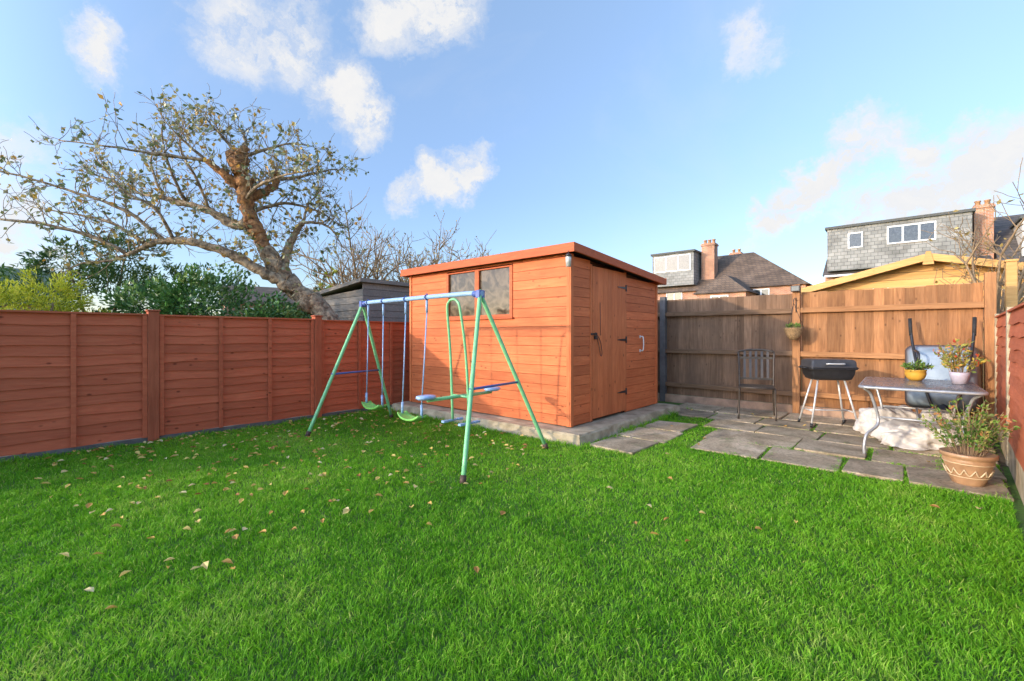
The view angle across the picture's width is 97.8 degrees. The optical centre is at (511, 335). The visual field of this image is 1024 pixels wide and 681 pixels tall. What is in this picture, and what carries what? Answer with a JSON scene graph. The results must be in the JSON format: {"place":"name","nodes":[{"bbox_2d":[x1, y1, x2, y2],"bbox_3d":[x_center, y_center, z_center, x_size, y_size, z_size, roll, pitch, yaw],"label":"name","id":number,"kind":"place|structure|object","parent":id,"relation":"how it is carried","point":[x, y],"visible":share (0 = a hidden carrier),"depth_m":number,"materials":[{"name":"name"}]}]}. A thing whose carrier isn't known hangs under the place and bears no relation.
{"place":"outdoors","nodes":[
{"label":"outdoors","id":0,"kind":"place"},
{"bbox_2d":[0,267,70,310],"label":"bush","id":1,"kind":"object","parent":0,"point":[44,279],"depth_m":25.37,"materials":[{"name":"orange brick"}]},
{"bbox_2d":[218,285,309,316],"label":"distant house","id":2,"kind":"structure","parent":0,"point":[265,290],"depth_m":27.33,"materials":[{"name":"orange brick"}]},
{"bbox_2d":[318,266,336,288],"bbox_3d":[-5.846,-0.523,14.381,1.205,3.447,1.207,0,0,41],"label":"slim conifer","id":3,"kind":"object","parent":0,"point":[328,286],"visible":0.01,"depth_m":14.40,"materials":[{"name":"green plant"}]},
{"bbox_2d":[0,383,1023,680],"bbox_3d":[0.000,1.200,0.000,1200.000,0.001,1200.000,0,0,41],"label":"ground","id":4,"kind":"structure","parent":0,"point":[1018,503],"depth_m":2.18,"materials":[{"name":"green plant"}]},
{"bbox_2d":[0,267,111,312],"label":"golden conifer","id":5,"kind":"object","parent":4,"relation":"on","point":[15,292],"visible":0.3,"depth_m":6.79,"materials":[{"name":"plant"}]},
{"bbox_2d":[0,223,223,314],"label":"dark conifer","id":6,"kind":"object","parent":4,"relation":"on","point":[117,277],"visible":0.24,"depth_m":8.34,"materials":[{"name":"green plant"}]},
{"bbox_2d":[0,83,369,319],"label":"apple tree","id":7,"kind":"object","parent":4,"relation":"on","point":[276,270],"visible":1,"depth_m":8.07,"materials":[{"name":"brown plant"}]},
{"bbox_2d":[92,260,311,318],"bbox_3d":[-5.188,-0.082,7.910,3.547,2.565,2.216,0,0,-24],"label":"laurel shrub","id":8,"kind":"object","parent":4,"relation":"on","point":[168,298],"visible":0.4,"depth_m":7.66,"materials":[{"name":"green plant"}]},
{"bbox_2d":[0,309,409,461],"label":"timber fence","id":9,"kind":"object","parent":4,"relation":"on","point":[70,381],"visible":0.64,"depth_m":5.17,"materials":[{"name":"wood"}]},
{"bbox_2d":[256,305,310,318],"bbox_3d":[-4.262,0.279,8.569,1.214,1.842,1.730,0,0,25],"label":"laurel shrub","id":10,"kind":"object","parent":4,"relation":"on","point":[273,313],"visible":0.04,"depth_m":8.17,"materials":[{"name":"green plant"}]},
{"bbox_2d":[234,180,402,291],"bbox_3d":[-5.603,-1.599,14.078,5.234,5.686,4.260,0,0,-34],"label":"bare tree","id":11,"kind":"object","parent":4,"relation":"on","point":[356,275],"visible":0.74,"depth_m":14.14,"materials":[{"name":"brown plant"}]},
{"bbox_2d":[311,257,329,318],"bbox_3d":[-6.396,-0.732,14.865,1.247,3.863,1.178,0,0,-22],"label":"slim conifer","id":12,"kind":"object","parent":4,"relation":"on","point":[314,273],"visible":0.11,"depth_m":14.77,"materials":[{"name":"green plant"}]},
{"bbox_2d":[318,278,409,321],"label":"neighbour shed","id":13,"kind":"structure","parent":4,"relation":"on","point":[343,299],"depth_m":9.96,"materials":[{"name":"grey wood"}]},
{"bbox_2d":[331,224,448,283],"bbox_3d":[-4.179,-1.166,15.353,3.838,4.822,4.073,0,0,39],"label":"bare tree","id":14,"kind":"object","parent":4,"relation":"on","point":[376,273],"visible":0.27,"depth_m":14.38,"materials":[{"name":"brown plant"}]},
{"bbox_2d":[305,289,548,484],"bbox_3d":[-1.073,0.373,5.036,2.959,1.675,1.463,0,0,41],"label":"swing set","id":15,"kind":"object","parent":4,"relation":"on","point":[479,294],"visible":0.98,"depth_m":4.74,"materials":[{"name":"green metal"}]},
{"bbox_2d":[357,210,500,282],"bbox_3d":[-2.822,-1.226,14.761,5.194,4.916,4.757,0,0,-35],"label":"bare tree","id":16,"kind":"object","parent":4,"relation":"on","point":[437,260],"visible":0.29,"depth_m":13.91,"materials":[{"name":"brown plant"}]},
{"bbox_2d":[402,240,488,282],"bbox_3d":[-1.858,-1.019,14.888,3.697,4.490,4.036,0,0,40],"label":"bare tree","id":17,"kind":"object","parent":4,"relation":"on","point":[431,260],"visible":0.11,"depth_m":15.04,"materials":[{"name":"brown plant"}]},
{"bbox_2d":[34,408,980,608],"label":"fallen leaves","id":18,"kind":"object","parent":4,"relation":"on","point":[228,560],"visible":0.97,"depth_m":3.77,"materials":[{"name":"brown plant"}]},
{"bbox_2d":[391,401,680,445],"bbox_3d":[0.339,1.138,7.052,3.576,0.124,2.895,0,0,41],"label":"concrete shed base","id":19,"kind":"object","parent":4,"relation":"on","point":[593,430],"visible":0.42,"depth_m":5.68,"materials":[{"name":"grey concrete"}]},
{"bbox_2d":[401,242,666,426],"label":"garden shed","id":20,"kind":"structure","parent":19,"relation":"on","point":[579,336],"depth_m":5.92,"materials":[{"name":"orange-brown stained timber"},{"name":"roofing felt"},{"name":"glass"}]},
{"bbox_2d":[450,272,474,316],"bbox_3d":[-0.713,-0.590,6.472,0.560,0.620,0.004,0,0,41],"label":"window pane","id":21,"kind":"structure","parent":20,"relation":"in","point":[462,282],"depth_m":6.46,"materials":[{"name":"clear glass"}]},
{"bbox_2d":[444,265,513,320],"bbox_3d":[-0.484,-0.569,6.241,1.350,0.702,0.065,0,0,41],"label":"window frame","id":22,"kind":"structure","parent":20,"relation":"in","point":[477,272],"depth_m":6.20,"materials":[{"name":"orange wood"}]},
{"bbox_2d":[480,267,508,314],"bbox_3d":[-0.228,-0.590,6.047,0.570,0.620,0.004,0,0,41],"label":"window pane","id":23,"kind":"structure","parent":20,"relation":"in","point":[495,282],"depth_m":6.03,"materials":[{"name":"clear glass"}]},
{"bbox_2d":[565,251,571,266],"bbox_3d":[0.641,-0.876,5.074,0.090,0.192,0.090,0,0,41],"label":"solar lamp","id":24,"kind":"object","parent":20,"relation":"attached to","point":[568,255],"visible":1,"depth_m":5.05,"materials":[{"name":"metal"}]},
{"bbox_2d":[591,266,626,418],"bbox_3d":[1.294,0.088,5.908,0.056,1.915,0.955,0,0,41],"label":"door","id":25,"kind":"structure","parent":20,"relation":"in","point":[609,287],"depth_m":5.88,"materials":[{"name":"orange paint"}]},
{"bbox_2d":[658,272,996,430],"bbox_3d":[2.770,0.215,8.174,8.300,1.970,0.110,0,0,41],"label":"brown board fence","id":26,"kind":"object","parent":4,"relation":"on","point":[702,342],"visible":0.48,"depth_m":6.68,"materials":[{"name":"wood"}]},
{"bbox_2d":[783,298,803,339],"bbox_3d":[4.167,-0.250,6.620,0.267,0.640,0.310,0,0,2],"label":"hanging basket","id":27,"kind":"object","parent":26,"relation":"hanging from","point":[792,333],"visible":1,"depth_m":6.56,"materials":[{"name":"wicker"}]},
{"bbox_2d":[791,285,799,291],"bbox_3d":[4.271,-0.705,6.731,0.120,0.090,0.084,0,0,41],"label":"floodlight","id":28,"kind":"object","parent":26,"relation":"attached to","point":[795,288],"visible":1,"depth_m":6.70,"materials":[{"name":"black paint"}]},
{"bbox_2d":[801,251,1023,403],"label":"summer house","id":29,"kind":"structure","parent":4,"relation":"on","point":[916,270],"depth_m":7.39,"materials":[{"name":"yellow wood"}]},
{"bbox_2d":[896,158,1023,330],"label":"bare tree","id":30,"kind":"object","parent":4,"relation":"on","point":[1000,284],"visible":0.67,"depth_m":6.26,"materials":[{"name":"brown plant"}]},
{"bbox_2d":[995,302,1023,504],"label":"stained panel fence","id":31,"kind":"object","parent":4,"relation":"on","point":[1009,361],"visible":0.94,"depth_m":3.85,"materials":[{"name":"red-brown stained wood"},{"name":"concrete"}]},
{"bbox_2d":[1004,259,1018,310],"bbox_3d":[6.455,0.110,5.779,0.120,2.180,0.120,0,0,41],"label":"timber post","id":32,"kind":"object","parent":4,"relation":"on","point":[1011,282],"visible":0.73,"depth_m":5.74,"materials":[{"name":"yellow wood"}]},
{"bbox_2d":[0,0,1023,314],"label":"sky","id":33,"kind":"structure","parent":0,"point":[628,131],"materials":[{"name":"blue"}]},
{"bbox_2d":[651,239,811,299],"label":"terraced house","id":34,"kind":"structure","parent":0,"point":[706,271],"depth_m":32.44,"materials":[{"name":"orange brick"}]},
{"bbox_2d":[654,253,690,272],"bbox_3d":[11.931,-5.350,33.327,2.750,1.200,0.070,0,0,41],"label":"window","id":35,"kind":"structure","parent":34,"relation":"in","point":[682,262],"depth_m":33.30,"materials":[{"name":"white paint"}]},
{"bbox_2d":[666,292,681,299],"bbox_3d":[12.152,-2.700,33.466,1.200,1.200,0.070,0,0,41],"label":"window","id":36,"kind":"structure","parent":34,"relation":"in","point":[675,295],"depth_m":33.42,"materials":[{"name":"white glass"}]},
{"bbox_2d":[710,295,728,297],"bbox_3d":[13.412,-2.050,28.908,1.100,1.100,0.070,0,0,41],"label":"window","id":37,"kind":"structure","parent":34,"relation":"in","point":[715,296],"depth_m":28.91,"materials":[{"name":"white glass"}]},
{"bbox_2d":[753,288,769,294],"bbox_3d":[16.516,-2.550,29.646,1.000,1.100,0.070,0,0,41],"label":"window","id":38,"kind":"structure","parent":34,"relation":"in","point":[766,291],"depth_m":29.55,"materials":[{"name":"white glass"}]},
{"bbox_2d":[589,403,1013,501],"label":"patio","id":39,"kind":"structure","parent":0,"point":[846,441],"depth_m":4.80,"materials":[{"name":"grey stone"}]},
{"bbox_2d":[737,349,776,420],"bbox_3d":[3.523,0.689,6.441,0.508,0.979,0.563,0,0,27],"label":"metal garden chair","id":40,"kind":"object","parent":39,"relation":"on","point":[758,386],"visible":1,"depth_m":6.57,"materials":[{"name":"grey metal"}]},
{"bbox_2d":[797,358,858,427],"bbox_3d":[4.116,0.740,5.810,0.658,0.874,0.438,0,0,11],"label":"barbecue","id":41,"kind":"object","parent":39,"relation":"on","point":[818,369],"visible":0.97,"depth_m":5.70,"materials":[{"name":"black paint"}]},
{"bbox_2d":[852,405,917,435],"bbox_3d":[4.472,0.997,5.301,0.712,0.348,0.584,0,0,7],"label":"fabric sack","id":42,"kind":"object","parent":39,"relation":"on","point":[865,421],"visible":0.41,"depth_m":5.19,"materials":[{"name":"white fabric"}]},
{"bbox_2d":[858,377,988,453],"bbox_3d":[4.200,0.834,4.630,0.908,0.680,1.328,0,0,41],"label":"glass patio table","id":43,"kind":"object","parent":39,"relation":"on","point":[923,385],"visible":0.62,"depth_m":4.41,"materials":[{"name":"grey glass"}]},
{"bbox_2d":[900,359,933,380],"bbox_3d":[4.433,0.369,4.899,0.287,0.247,0.280,0,0,41],"label":"ochre plant pot","id":44,"kind":"object","parent":43,"relation":"on","point":[918,372],"visible":1,"depth_m":4.86,"materials":[{"name":"ceramic"}]},
{"bbox_2d":[933,339,989,383],"bbox_3d":[4.553,0.257,4.532,0.416,0.470,0.331,0,0,41],"label":"mauve plant pot","id":45,"kind":"object","parent":43,"relation":"on","point":[958,377],"visible":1,"depth_m":4.52,"materials":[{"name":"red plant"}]},
{"bbox_2d":[870,419,979,450],"bbox_3d":[4.438,1.051,4.761,0.937,0.241,0.666,0,0,13],"label":"fabric sack","id":46,"kind":"object","parent":39,"relation":"on","point":[906,434],"visible":0.78,"depth_m":4.68,"materials":[{"name":"white fabric"}]},
{"bbox_2d":[905,317,981,412],"bbox_3d":[5.266,0.470,5.468,0.690,1.391,0.621,0,0,41],"label":"wheelbarrow","id":47,"kind":"object","parent":39,"relation":"on","point":[926,354],"visible":0.41,"depth_m":5.47,"materials":[{"name":"grey metal"}]},
{"bbox_2d":[919,408,970,429],"bbox_3d":[4.849,1.004,5.015,0.487,0.334,0.608,0,0,17],"label":"fabric sack","id":48,"kind":"object","parent":39,"relation":"on","point":[945,415],"visible":0.12,"depth_m":5.00,"materials":[{"name":"white fabric"}]},
{"bbox_2d":[918,397,1020,486],"bbox_3d":[3.603,0.835,3.540,0.593,0.677,0.552,0,0,41],"label":"glazed plant pot","id":49,"kind":"object","parent":39,"relation":"on","point":[971,466],"visible":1,"depth_m":3.48,"materials":[{"name":"beige ceramic"}]},
{"bbox_2d":[822,199,995,352],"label":"terraced house","id":50,"kind":"structure","parent":0,"point":[856,248],"depth_m":24.02,"materials":[{"name":"grey brick"}]},
{"bbox_2d":[848,231,862,248],"bbox_3d":[19.402,-5.385,25.259,0.680,0.870,0.070,0,0,41],"label":"window","id":51,"kind":"structure","parent":50,"relation":"in","point":[855,240],"depth_m":25.25,"materials":[{"name":"white paint"}]},
{"bbox_2d":[887,221,935,244],"bbox_3d":[21.166,-5.435,23.715,1.950,0.970,0.070,0,0,41],"label":"window","id":52,"kind":"structure","parent":50,"relation":"in","point":[906,233],"depth_m":23.69,"materials":[{"name":"white paint"}]},
{"bbox_2d":[994,214,1023,305],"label":"terraced house","id":53,"kind":"structure","parent":0,"point":[1005,226],"depth_m":22.83,"materials":[{"name":"tile"}]}
]}

